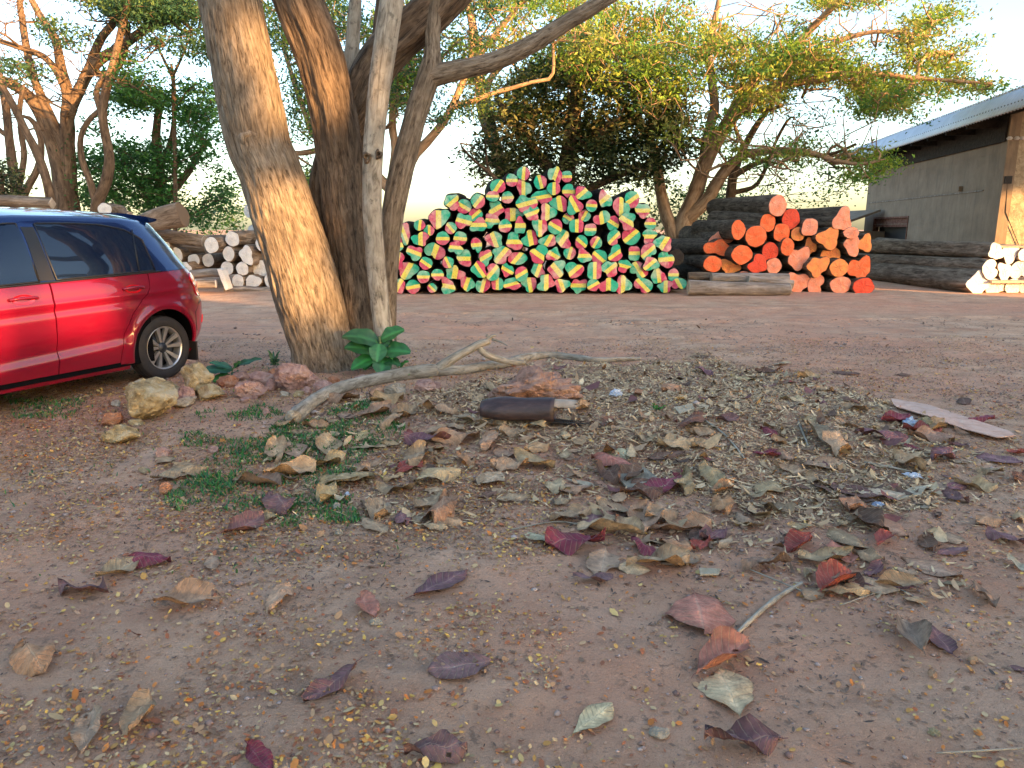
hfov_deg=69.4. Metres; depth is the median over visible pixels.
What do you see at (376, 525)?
fallen leaf
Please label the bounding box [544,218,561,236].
painted log
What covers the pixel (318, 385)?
stone
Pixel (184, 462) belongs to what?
fallen leaf
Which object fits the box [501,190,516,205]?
painted log
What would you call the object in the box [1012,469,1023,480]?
fallen leaf
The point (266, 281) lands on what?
whitewashed log
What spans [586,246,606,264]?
painted log
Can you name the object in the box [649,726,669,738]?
stone
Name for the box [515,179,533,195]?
painted log
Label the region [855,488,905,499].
fallen leaf
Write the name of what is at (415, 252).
painted log
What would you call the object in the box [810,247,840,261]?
painted log
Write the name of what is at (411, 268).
painted log
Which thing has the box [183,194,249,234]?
bush
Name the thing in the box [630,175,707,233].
bush
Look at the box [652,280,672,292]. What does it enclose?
painted log
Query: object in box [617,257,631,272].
painted log
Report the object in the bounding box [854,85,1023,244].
warehouse
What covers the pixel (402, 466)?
fallen leaf
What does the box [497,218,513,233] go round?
painted log
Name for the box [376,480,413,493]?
fallen leaf
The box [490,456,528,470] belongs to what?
fallen leaf
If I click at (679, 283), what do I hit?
painted log
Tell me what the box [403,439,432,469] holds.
fallen leaf
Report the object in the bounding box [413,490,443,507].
fallen leaf
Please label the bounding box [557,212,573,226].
painted log
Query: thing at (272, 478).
fallen leaf
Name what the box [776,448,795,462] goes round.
fallen leaf
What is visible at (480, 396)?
fallen leaf
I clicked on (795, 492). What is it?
chip litter
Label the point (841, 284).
painted log
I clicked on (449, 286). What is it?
painted log
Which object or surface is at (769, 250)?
painted log
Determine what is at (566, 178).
painted log
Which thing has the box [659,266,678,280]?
painted log
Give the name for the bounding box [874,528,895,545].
fallen leaf
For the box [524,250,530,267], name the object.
bark log
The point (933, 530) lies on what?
fallen leaf
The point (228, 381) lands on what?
stone
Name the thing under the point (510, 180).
painted log
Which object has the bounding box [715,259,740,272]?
painted log
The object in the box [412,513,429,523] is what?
fallen leaf
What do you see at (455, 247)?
painted log
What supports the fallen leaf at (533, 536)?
on the ground at (586, 316)
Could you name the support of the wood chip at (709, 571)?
on the ground at (586, 316)
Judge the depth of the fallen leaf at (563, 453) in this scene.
4.51 m
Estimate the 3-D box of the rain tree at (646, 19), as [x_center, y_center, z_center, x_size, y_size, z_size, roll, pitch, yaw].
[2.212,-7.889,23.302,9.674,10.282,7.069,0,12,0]
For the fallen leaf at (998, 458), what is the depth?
4.42 m
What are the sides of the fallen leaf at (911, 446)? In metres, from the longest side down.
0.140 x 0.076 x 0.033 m
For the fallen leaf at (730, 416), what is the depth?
4.98 m
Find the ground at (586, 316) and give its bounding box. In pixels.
[0,230,1023,767]
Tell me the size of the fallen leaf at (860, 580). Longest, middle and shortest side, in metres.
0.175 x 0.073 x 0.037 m
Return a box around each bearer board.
[988,278,1023,282]
[1000,244,1023,247]
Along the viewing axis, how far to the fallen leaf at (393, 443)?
4.74 m
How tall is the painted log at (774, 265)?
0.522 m
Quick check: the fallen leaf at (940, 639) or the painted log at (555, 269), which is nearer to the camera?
the fallen leaf at (940, 639)
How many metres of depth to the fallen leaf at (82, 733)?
2.08 m
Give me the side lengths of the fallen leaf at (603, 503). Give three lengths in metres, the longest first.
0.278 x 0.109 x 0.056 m
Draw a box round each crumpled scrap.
[609,389,622,397]
[872,501,883,506]
[902,416,917,425]
[902,472,924,478]
[917,503,931,509]
[918,416,932,424]
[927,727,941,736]
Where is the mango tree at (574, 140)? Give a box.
[448,39,708,198]
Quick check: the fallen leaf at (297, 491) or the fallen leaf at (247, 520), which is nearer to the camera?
the fallen leaf at (247, 520)
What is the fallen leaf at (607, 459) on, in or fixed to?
on the ground at (586, 316)
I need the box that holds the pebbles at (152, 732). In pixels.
[0,336,1023,767]
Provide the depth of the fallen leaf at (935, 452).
4.43 m
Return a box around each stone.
[101,412,123,424]
[101,424,140,442]
[111,400,120,405]
[124,377,178,419]
[128,419,143,425]
[156,447,170,457]
[159,481,171,494]
[173,396,196,406]
[177,386,195,398]
[180,362,214,394]
[198,383,224,400]
[207,446,218,453]
[216,375,238,387]
[233,371,247,380]
[233,381,267,398]
[240,397,248,402]
[248,371,274,385]
[262,408,270,414]
[266,379,277,390]
[268,368,274,376]
[273,363,313,389]
[280,391,289,396]
[293,391,304,396]
[302,386,311,393]
[306,374,320,386]
[312,380,331,390]
[327,376,339,383]
[333,502,340,508]
[335,529,342,535]
[369,617,382,624]
[384,383,405,393]
[414,379,436,391]
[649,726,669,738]
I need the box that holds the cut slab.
[217,268,232,289]
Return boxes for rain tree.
[0,0,347,210]
[262,0,621,208]
[443,0,713,250]
[522,0,1022,276]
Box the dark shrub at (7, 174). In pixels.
[0,156,37,195]
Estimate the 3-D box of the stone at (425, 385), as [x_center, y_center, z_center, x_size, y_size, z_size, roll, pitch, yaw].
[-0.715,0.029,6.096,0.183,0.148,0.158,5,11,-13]
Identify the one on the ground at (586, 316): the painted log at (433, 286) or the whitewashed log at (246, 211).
the painted log at (433, 286)
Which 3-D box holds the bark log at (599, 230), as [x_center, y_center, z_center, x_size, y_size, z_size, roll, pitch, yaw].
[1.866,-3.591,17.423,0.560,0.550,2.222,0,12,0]
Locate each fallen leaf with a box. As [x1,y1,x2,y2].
[8,638,55,676]
[52,576,108,594]
[70,702,101,752]
[90,556,138,577]
[119,687,156,734]
[127,552,170,568]
[138,467,149,473]
[144,577,220,603]
[150,463,210,480]
[153,456,175,462]
[172,461,196,466]
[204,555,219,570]
[216,510,264,533]
[233,471,280,484]
[244,739,273,767]
[261,490,294,515]
[263,455,322,474]
[263,509,276,519]
[264,435,286,462]
[265,581,293,613]
[273,417,295,425]
[284,441,306,456]
[286,429,302,434]
[291,487,307,495]
[301,656,362,701]
[302,419,329,427]
[303,449,344,472]
[311,471,373,486]
[313,472,374,484]
[315,430,342,454]
[315,481,337,503]
[327,392,359,403]
[338,411,355,418]
[344,444,386,448]
[353,399,390,416]
[354,430,368,442]
[355,589,379,617]
[356,462,372,471]
[360,499,378,508]
[361,517,389,534]
[364,496,391,520]
[369,386,384,394]
[370,390,407,404]
[371,460,384,464]
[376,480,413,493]
[379,410,407,429]
[379,440,402,445]
[383,472,403,481]
[391,402,418,416]
[394,460,422,474]
[394,510,411,525]
[395,729,467,763]
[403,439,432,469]
[404,431,450,445]
[405,570,466,598]
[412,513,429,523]
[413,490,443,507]
[414,467,463,484]
[414,475,424,485]
[416,487,439,491]
[416,521,447,530]
[419,399,457,414]
[424,424,447,433]
[424,488,457,523]
[428,651,499,678]
[431,427,479,445]
[431,459,450,464]
[432,517,462,525]
[445,423,463,428]
[447,414,492,425]
[456,450,476,467]
[468,392,483,400]
[473,419,511,425]
[476,471,504,485]
[478,430,499,452]
[478,491,496,497]
[484,382,496,390]
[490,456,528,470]
[490,493,528,500]
[492,448,514,456]
[495,424,527,437]
[509,447,555,467]
[520,420,546,427]
[520,434,536,441]
[524,441,549,452]
[524,532,544,540]
[541,477,570,494]
[545,526,613,555]
[549,503,591,519]
[552,498,569,505]
[553,364,566,369]
[556,448,571,458]
[559,430,571,440]
[559,484,596,494]
[568,514,643,534]
[568,702,613,737]
[573,572,617,581]
[574,398,589,410]
[579,513,602,529]
[586,545,619,573]
[588,452,630,465]
[596,459,622,483]
[596,495,642,511]
[597,505,622,520]
[601,415,614,425]
[608,448,636,458]
[610,422,627,430]
[611,562,650,574]
[618,543,689,565]
[620,457,643,480]
[620,482,668,499]
[627,499,663,532]
[628,389,655,394]
[629,535,655,555]
[631,478,647,483]
[633,428,657,441]
[643,469,682,492]
[644,451,684,459]
[644,502,680,520]
[649,540,665,543]
[651,511,717,530]
[652,432,694,450]
[657,502,666,506]
[657,552,700,565]
[659,538,697,551]
[660,383,680,391]
[665,588,735,633]
[666,427,676,433]
[673,465,695,496]
[674,395,686,399]
[677,411,706,427]
[685,426,718,435]
[688,524,706,539]
[690,437,706,446]
[690,535,713,549]
[691,626,750,678]
[695,366,713,375]
[697,403,708,409]
[697,667,753,717]
[698,460,725,487]
[699,524,728,538]
[704,713,787,755]
[711,477,735,491]
[711,493,734,514]
[712,378,721,384]
[712,461,721,465]
[715,412,738,420]
[716,536,732,548]
[730,375,755,379]
[730,517,768,525]
[735,512,755,526]
[741,552,800,570]
[752,481,783,495]
[753,449,780,455]
[755,366,782,372]
[759,500,798,512]
[760,426,777,436]
[770,460,803,473]
[771,433,788,444]
[773,361,793,364]
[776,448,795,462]
[779,395,804,401]
[783,521,811,528]
[784,529,814,552]
[797,369,820,378]
[797,545,853,560]
[798,455,844,467]
[802,587,824,599]
[803,416,816,424]
[803,567,813,577]
[804,470,830,486]
[807,419,833,443]
[813,480,851,497]
[815,385,833,390]
[816,558,856,592]
[818,583,876,596]
[822,427,852,456]
[825,482,896,498]
[825,527,868,548]
[826,537,857,562]
[833,371,860,374]
[834,416,858,427]
[836,517,847,524]
[838,494,866,511]
[839,396,858,403]
[841,502,883,528]
[842,576,899,593]
[843,401,872,410]
[845,572,864,586]
[852,547,884,562]
[854,428,911,441]
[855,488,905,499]
[855,577,917,590]
[863,558,883,576]
[864,517,908,537]
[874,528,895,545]
[875,569,930,585]
[879,410,910,421]
[880,400,889,404]
[888,447,926,469]
[889,486,927,501]
[893,554,962,577]
[896,613,931,654]
[897,373,911,376]
[897,567,922,575]
[900,443,923,449]
[902,420,941,431]
[902,425,954,442]
[903,596,931,603]
[917,534,937,550]
[926,531,968,543]
[927,526,936,533]
[928,667,936,678]
[929,416,947,429]
[929,625,957,657]
[930,446,955,460]
[932,510,940,516]
[934,547,967,554]
[941,487,973,502]
[943,581,963,585]
[945,459,968,462]
[947,482,966,489]
[948,441,968,445]
[950,477,997,491]
[956,397,971,404]
[967,655,977,664]
[968,415,996,421]
[971,579,999,607]
[973,452,1022,463]
[975,466,1007,474]
[976,514,1002,526]
[982,525,1023,543]
[1003,448,1023,453]
[1003,551,1023,570]
[1007,665,1023,671]
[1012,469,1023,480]
[1012,509,1023,523]
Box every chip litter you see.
[264,352,1022,611]
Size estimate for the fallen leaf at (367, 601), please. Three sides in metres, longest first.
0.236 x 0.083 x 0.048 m
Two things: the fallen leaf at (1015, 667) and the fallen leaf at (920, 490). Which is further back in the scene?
the fallen leaf at (920, 490)
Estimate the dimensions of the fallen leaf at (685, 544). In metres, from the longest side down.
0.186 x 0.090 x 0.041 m
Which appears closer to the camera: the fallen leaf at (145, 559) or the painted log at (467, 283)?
the fallen leaf at (145, 559)
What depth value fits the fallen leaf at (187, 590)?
2.82 m
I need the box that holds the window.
[872,216,908,238]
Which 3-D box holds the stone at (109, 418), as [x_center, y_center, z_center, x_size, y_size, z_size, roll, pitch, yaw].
[-2.919,0.256,5.399,0.152,0.118,0.142,-8,14,-33]
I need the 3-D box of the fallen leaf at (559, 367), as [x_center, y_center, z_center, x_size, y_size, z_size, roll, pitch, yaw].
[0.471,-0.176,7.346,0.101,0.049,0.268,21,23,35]
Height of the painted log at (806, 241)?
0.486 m
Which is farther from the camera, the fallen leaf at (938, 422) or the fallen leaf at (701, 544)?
the fallen leaf at (938, 422)
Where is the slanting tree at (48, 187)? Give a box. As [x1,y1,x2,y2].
[0,55,57,208]
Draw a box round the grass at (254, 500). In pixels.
[0,366,419,575]
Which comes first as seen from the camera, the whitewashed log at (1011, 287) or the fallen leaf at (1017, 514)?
the fallen leaf at (1017, 514)
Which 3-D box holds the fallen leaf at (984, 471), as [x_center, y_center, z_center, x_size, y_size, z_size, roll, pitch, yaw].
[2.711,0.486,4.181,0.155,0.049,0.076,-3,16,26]
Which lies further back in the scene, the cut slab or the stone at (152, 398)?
the cut slab
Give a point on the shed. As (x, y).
(857, 215)
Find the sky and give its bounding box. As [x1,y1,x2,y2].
[0,0,1023,229]
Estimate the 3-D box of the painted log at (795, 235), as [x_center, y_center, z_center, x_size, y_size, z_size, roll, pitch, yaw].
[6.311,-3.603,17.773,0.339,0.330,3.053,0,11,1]
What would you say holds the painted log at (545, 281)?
on the ground at (586, 316)
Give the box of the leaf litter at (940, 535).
[269,355,1019,556]
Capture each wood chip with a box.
[566,478,597,486]
[674,404,694,413]
[699,568,720,575]
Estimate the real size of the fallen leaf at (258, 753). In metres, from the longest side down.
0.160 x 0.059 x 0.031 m
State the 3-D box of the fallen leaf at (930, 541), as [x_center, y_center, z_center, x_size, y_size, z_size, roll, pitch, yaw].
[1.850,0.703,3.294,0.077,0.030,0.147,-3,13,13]
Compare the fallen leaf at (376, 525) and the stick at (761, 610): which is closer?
the stick at (761, 610)
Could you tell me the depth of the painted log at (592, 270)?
15.97 m
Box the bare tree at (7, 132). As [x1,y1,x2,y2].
[0,72,46,195]
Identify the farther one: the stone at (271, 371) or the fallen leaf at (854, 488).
the stone at (271, 371)
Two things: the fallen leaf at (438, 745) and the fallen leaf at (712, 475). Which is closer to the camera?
the fallen leaf at (438, 745)
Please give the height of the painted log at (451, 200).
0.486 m
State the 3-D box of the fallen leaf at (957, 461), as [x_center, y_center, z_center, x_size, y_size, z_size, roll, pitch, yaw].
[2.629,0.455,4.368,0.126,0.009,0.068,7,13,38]
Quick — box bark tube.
[479,396,598,425]
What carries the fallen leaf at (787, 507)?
on the ground at (586, 316)
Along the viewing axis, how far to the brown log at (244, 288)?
16.77 m
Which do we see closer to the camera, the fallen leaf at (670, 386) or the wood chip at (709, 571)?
the wood chip at (709, 571)
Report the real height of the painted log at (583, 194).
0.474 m
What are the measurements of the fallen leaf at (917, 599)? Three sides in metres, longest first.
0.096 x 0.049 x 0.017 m
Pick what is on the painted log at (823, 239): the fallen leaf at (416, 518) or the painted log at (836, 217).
the painted log at (836, 217)
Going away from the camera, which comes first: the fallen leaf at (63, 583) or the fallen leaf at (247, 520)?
the fallen leaf at (63, 583)
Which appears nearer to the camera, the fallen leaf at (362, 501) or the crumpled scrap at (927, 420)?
the fallen leaf at (362, 501)
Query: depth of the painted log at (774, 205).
16.87 m
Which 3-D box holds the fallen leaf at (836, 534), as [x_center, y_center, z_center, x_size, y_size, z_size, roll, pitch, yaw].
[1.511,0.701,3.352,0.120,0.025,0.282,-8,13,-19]
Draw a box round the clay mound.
[486,365,583,399]
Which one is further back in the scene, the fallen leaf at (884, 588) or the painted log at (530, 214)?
the painted log at (530, 214)
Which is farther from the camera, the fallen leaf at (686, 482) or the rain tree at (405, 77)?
the rain tree at (405, 77)
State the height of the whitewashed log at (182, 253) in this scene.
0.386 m
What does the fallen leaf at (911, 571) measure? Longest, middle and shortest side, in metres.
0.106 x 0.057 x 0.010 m
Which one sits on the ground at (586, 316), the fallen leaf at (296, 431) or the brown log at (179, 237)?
the fallen leaf at (296, 431)
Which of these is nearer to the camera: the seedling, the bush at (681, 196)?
the seedling
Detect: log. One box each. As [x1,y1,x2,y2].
[0,195,55,208]
[97,203,126,212]
[117,209,132,214]
[139,202,189,230]
[156,229,206,247]
[166,235,220,249]
[173,247,196,261]
[182,245,207,253]
[183,261,220,269]
[188,252,213,263]
[189,268,219,278]
[195,279,216,287]
[202,253,225,266]
[204,235,229,252]
[221,261,240,274]
[223,245,243,261]
[223,286,270,291]
[225,230,256,246]
[232,274,259,285]
[236,261,253,274]
[239,244,262,265]
[244,205,249,217]
[246,274,265,286]
[253,260,266,275]
[264,274,268,286]
[397,277,407,293]
[399,251,408,268]
[399,258,423,279]
[400,237,407,251]
[401,221,418,245]
[405,271,429,293]
[406,242,425,261]
[411,231,435,246]
[414,219,429,231]
[417,269,433,282]
[419,255,440,269]
[423,224,439,236]
[424,239,450,260]
[427,280,441,292]
[428,208,455,231]
[431,264,446,280]
[436,230,452,245]
[441,276,460,293]
[442,254,456,268]
[444,193,466,212]
[445,220,461,234]
[446,262,470,278]
[447,240,464,254]
[453,230,471,246]
[455,212,472,230]
[455,246,478,267]
[457,198,472,214]
[460,272,476,291]
[468,217,486,236]
[469,208,484,221]
[470,192,486,209]
[470,236,486,253]
[470,258,487,277]
[475,277,490,292]
[479,246,493,266]
[484,191,499,203]
[484,204,490,213]
[484,213,500,231]
[484,228,513,247]
[485,179,505,196]
[486,259,501,280]
[487,200,504,218]
[491,244,513,264]
[491,272,505,289]
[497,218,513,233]
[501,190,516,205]
[501,262,514,277]
[502,173,517,188]
[502,205,523,223]
[502,275,520,290]
[504,231,522,250]
[506,250,527,265]
[513,167,529,182]
[513,195,538,212]
[513,264,528,281]
[514,216,530,234]
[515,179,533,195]
[520,226,538,247]
[520,273,536,292]
[523,207,539,223]
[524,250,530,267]
[527,244,548,263]
[528,262,544,277]
[529,190,551,205]
[530,174,546,191]
[531,218,547,237]
[535,270,554,291]
[537,233,555,247]
[539,203,558,221]
[542,166,561,183]
[543,182,559,197]
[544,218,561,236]
[545,245,561,260]
[545,257,566,278]
[548,194,566,215]
[550,277,570,292]
[555,184,575,198]
[555,227,571,249]
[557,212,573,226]
[559,171,571,184]
[562,195,583,217]
[562,245,575,259]
[563,217,583,235]
[564,259,584,278]
[568,275,586,293]
[569,222,596,236]
[569,234,587,248]
[573,186,592,202]
[573,245,591,263]
[574,209,590,222]
[581,261,601,279]
[582,199,596,213]
[585,279,599,290]
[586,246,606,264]
[587,226,603,238]
[588,210,609,226]
[588,234,601,248]
[591,189,612,209]
[597,276,618,291]
[601,195,629,216]
[601,229,620,246]
[601,260,616,277]
[602,213,618,230]
[604,244,622,261]
[613,273,632,293]
[617,190,638,211]
[617,212,635,230]
[617,227,639,245]
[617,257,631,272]
[618,256,647,277]
[620,243,640,260]
[628,243,656,260]
[628,276,652,292]
[631,203,649,220]
[633,218,641,229]
[635,254,659,270]
[638,227,657,245]
[639,217,655,229]
[647,268,666,283]
[651,248,674,268]
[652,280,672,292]
[653,233,671,251]
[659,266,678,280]
[667,277,686,289]
[670,245,683,265]
[671,238,728,256]
[674,263,709,277]
[678,225,732,242]
[683,254,721,272]
[686,280,791,295]
[687,272,712,280]
[691,219,745,239]
[706,194,786,216]
[707,211,774,231]
[710,273,789,281]
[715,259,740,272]
[723,243,751,264]
[731,225,766,247]
[740,253,766,272]
[746,276,793,288]
[749,242,778,260]
[762,238,793,255]
[763,258,781,272]
[766,223,789,241]
[773,227,803,240]
[775,208,799,229]
[776,246,809,271]
[777,269,809,291]
[787,256,829,277]
[793,236,816,253]
[796,206,850,230]
[796,218,817,235]
[802,274,823,291]
[804,227,838,250]
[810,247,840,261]
[820,276,850,292]
[821,257,848,276]
[829,276,874,292]
[836,236,859,256]
[838,227,858,238]
[840,254,870,278]
[858,233,871,251]
[858,253,997,279]
[859,240,1004,259]
[866,263,989,292]
[874,237,1023,261]
[983,278,1005,292]
[995,248,1018,263]
[995,263,1012,279]
[1000,278,1020,292]
[1008,260,1023,278]
[1019,283,1023,292]
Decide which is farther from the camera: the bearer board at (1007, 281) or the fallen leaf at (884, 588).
the bearer board at (1007, 281)
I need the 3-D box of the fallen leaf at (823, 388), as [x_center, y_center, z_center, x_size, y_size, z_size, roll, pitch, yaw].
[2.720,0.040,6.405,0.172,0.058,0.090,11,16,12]
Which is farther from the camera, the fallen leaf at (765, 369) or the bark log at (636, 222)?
the bark log at (636, 222)
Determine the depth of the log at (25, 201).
15.01 m
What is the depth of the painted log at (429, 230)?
15.87 m
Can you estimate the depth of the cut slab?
16.26 m
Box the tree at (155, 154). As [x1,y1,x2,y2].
[49,62,244,233]
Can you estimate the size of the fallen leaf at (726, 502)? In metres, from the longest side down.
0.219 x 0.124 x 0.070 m
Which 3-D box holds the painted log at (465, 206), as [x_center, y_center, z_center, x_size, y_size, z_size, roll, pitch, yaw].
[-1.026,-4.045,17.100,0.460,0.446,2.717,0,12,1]
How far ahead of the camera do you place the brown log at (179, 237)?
17.21 m
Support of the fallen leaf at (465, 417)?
on the ground at (586, 316)
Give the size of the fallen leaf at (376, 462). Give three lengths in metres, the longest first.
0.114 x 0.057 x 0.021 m
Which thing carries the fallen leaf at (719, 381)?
on the ground at (586, 316)
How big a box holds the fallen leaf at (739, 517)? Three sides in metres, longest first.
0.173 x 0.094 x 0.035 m
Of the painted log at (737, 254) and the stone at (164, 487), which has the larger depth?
the painted log at (737, 254)
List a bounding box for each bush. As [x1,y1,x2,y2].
[178,227,245,234]
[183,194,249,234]
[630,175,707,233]
[688,181,756,215]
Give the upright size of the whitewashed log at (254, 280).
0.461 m
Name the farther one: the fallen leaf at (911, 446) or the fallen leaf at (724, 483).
the fallen leaf at (911, 446)
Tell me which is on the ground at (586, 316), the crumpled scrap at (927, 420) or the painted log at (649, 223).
the crumpled scrap at (927, 420)
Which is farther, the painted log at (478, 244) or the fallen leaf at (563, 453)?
the painted log at (478, 244)
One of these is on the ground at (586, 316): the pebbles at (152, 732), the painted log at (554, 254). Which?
the pebbles at (152, 732)
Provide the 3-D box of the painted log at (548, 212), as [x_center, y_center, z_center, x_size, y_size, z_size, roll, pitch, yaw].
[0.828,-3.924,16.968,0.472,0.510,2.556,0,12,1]
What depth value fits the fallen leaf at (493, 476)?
4.15 m
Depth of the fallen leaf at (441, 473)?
4.12 m
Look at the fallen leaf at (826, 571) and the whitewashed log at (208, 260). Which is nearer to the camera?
the fallen leaf at (826, 571)
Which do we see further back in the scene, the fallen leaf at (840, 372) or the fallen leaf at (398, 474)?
the fallen leaf at (840, 372)
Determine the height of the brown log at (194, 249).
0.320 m
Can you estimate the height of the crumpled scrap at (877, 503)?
0.026 m
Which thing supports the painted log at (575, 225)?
on the painted log at (580, 241)
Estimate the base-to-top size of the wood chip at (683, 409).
0.030 m
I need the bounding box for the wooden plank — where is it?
[891,398,1014,437]
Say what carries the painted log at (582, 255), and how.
on the painted log at (573, 269)
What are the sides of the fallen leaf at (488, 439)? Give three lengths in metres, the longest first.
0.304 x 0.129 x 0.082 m
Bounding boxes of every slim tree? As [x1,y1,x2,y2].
[77,0,183,211]
[155,31,195,230]
[718,92,879,208]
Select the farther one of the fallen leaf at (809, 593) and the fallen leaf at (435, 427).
the fallen leaf at (435, 427)
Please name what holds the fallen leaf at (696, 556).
on the ground at (586, 316)
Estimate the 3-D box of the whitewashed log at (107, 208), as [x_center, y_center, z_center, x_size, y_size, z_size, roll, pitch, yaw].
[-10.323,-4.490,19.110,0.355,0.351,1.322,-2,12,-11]
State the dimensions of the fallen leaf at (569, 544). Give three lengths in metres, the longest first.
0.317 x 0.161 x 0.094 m
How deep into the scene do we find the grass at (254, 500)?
4.61 m
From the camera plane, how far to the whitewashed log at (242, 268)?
16.97 m
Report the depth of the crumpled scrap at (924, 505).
3.70 m
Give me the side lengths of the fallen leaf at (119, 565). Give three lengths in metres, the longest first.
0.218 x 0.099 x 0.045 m
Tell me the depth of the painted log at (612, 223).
15.87 m
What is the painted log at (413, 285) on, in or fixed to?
on the ground at (586, 316)
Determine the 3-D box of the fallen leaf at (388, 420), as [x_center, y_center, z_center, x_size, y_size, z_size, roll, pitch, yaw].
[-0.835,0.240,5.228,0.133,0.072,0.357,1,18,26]
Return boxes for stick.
[512,521,576,529]
[705,420,744,458]
[737,581,802,632]
[749,569,801,590]
[787,401,808,445]
[840,589,928,609]
[864,461,912,471]
[936,747,1023,753]
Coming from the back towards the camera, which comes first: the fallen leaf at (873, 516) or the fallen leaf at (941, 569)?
the fallen leaf at (873, 516)
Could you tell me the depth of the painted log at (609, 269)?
15.97 m
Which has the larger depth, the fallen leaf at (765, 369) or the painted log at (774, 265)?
the painted log at (774, 265)
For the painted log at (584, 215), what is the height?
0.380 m
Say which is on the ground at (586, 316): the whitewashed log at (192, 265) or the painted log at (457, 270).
the whitewashed log at (192, 265)
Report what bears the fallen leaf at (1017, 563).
on the ground at (586, 316)
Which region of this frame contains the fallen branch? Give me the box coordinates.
[285,334,640,423]
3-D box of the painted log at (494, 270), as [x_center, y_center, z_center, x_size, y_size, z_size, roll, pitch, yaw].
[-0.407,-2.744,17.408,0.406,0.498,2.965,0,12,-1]
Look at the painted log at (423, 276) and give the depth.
15.99 m
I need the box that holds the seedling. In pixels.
[206,357,261,382]
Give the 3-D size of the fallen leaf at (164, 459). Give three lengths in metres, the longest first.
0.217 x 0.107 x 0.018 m
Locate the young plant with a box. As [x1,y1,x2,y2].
[342,325,410,374]
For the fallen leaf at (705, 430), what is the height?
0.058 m
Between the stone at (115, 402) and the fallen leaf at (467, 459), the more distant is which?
the stone at (115, 402)
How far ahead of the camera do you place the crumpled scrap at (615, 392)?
5.75 m
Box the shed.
[850,209,884,239]
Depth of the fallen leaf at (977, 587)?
2.84 m
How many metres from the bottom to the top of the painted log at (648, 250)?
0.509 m
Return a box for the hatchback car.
[0,207,202,393]
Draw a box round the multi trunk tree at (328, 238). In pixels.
[197,0,616,372]
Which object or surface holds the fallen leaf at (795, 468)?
on the ground at (586, 316)
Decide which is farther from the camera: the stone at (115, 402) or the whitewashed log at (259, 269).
the whitewashed log at (259, 269)
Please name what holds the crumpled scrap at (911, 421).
on the ground at (586, 316)
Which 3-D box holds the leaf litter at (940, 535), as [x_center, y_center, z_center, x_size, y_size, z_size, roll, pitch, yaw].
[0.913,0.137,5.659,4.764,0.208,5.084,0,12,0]
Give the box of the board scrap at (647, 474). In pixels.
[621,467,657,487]
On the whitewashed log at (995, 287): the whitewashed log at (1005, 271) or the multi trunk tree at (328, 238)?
the whitewashed log at (1005, 271)
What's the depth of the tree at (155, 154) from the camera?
23.56 m
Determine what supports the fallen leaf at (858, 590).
on the ground at (586, 316)
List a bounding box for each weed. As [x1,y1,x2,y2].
[268,350,279,367]
[651,403,665,410]
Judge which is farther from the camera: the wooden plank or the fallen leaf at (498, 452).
the wooden plank
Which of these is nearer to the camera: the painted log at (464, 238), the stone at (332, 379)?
the stone at (332, 379)
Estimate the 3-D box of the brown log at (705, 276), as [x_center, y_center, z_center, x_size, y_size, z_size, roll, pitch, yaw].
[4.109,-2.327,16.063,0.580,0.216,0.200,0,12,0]
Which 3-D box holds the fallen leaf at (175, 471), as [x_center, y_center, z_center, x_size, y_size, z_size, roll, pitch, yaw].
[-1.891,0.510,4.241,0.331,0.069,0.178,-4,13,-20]
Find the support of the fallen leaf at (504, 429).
on the ground at (586, 316)
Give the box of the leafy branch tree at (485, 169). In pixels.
[447,128,516,178]
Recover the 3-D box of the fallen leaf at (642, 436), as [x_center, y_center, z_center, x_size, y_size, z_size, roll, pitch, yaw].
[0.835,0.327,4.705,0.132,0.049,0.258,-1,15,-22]
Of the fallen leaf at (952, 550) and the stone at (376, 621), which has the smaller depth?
the stone at (376, 621)
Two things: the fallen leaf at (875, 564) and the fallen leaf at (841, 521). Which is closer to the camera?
the fallen leaf at (875, 564)
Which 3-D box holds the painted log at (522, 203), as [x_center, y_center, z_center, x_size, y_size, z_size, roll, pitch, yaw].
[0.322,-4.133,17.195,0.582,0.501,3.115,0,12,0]
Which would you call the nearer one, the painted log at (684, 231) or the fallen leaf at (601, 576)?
the fallen leaf at (601, 576)
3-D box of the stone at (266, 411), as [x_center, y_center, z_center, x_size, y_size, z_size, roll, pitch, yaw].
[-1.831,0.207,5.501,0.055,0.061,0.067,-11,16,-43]
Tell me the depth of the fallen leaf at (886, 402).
5.83 m
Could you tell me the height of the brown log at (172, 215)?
0.736 m
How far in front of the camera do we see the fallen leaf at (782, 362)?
7.73 m
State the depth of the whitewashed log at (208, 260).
17.65 m
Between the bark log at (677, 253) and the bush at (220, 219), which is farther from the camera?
the bush at (220, 219)

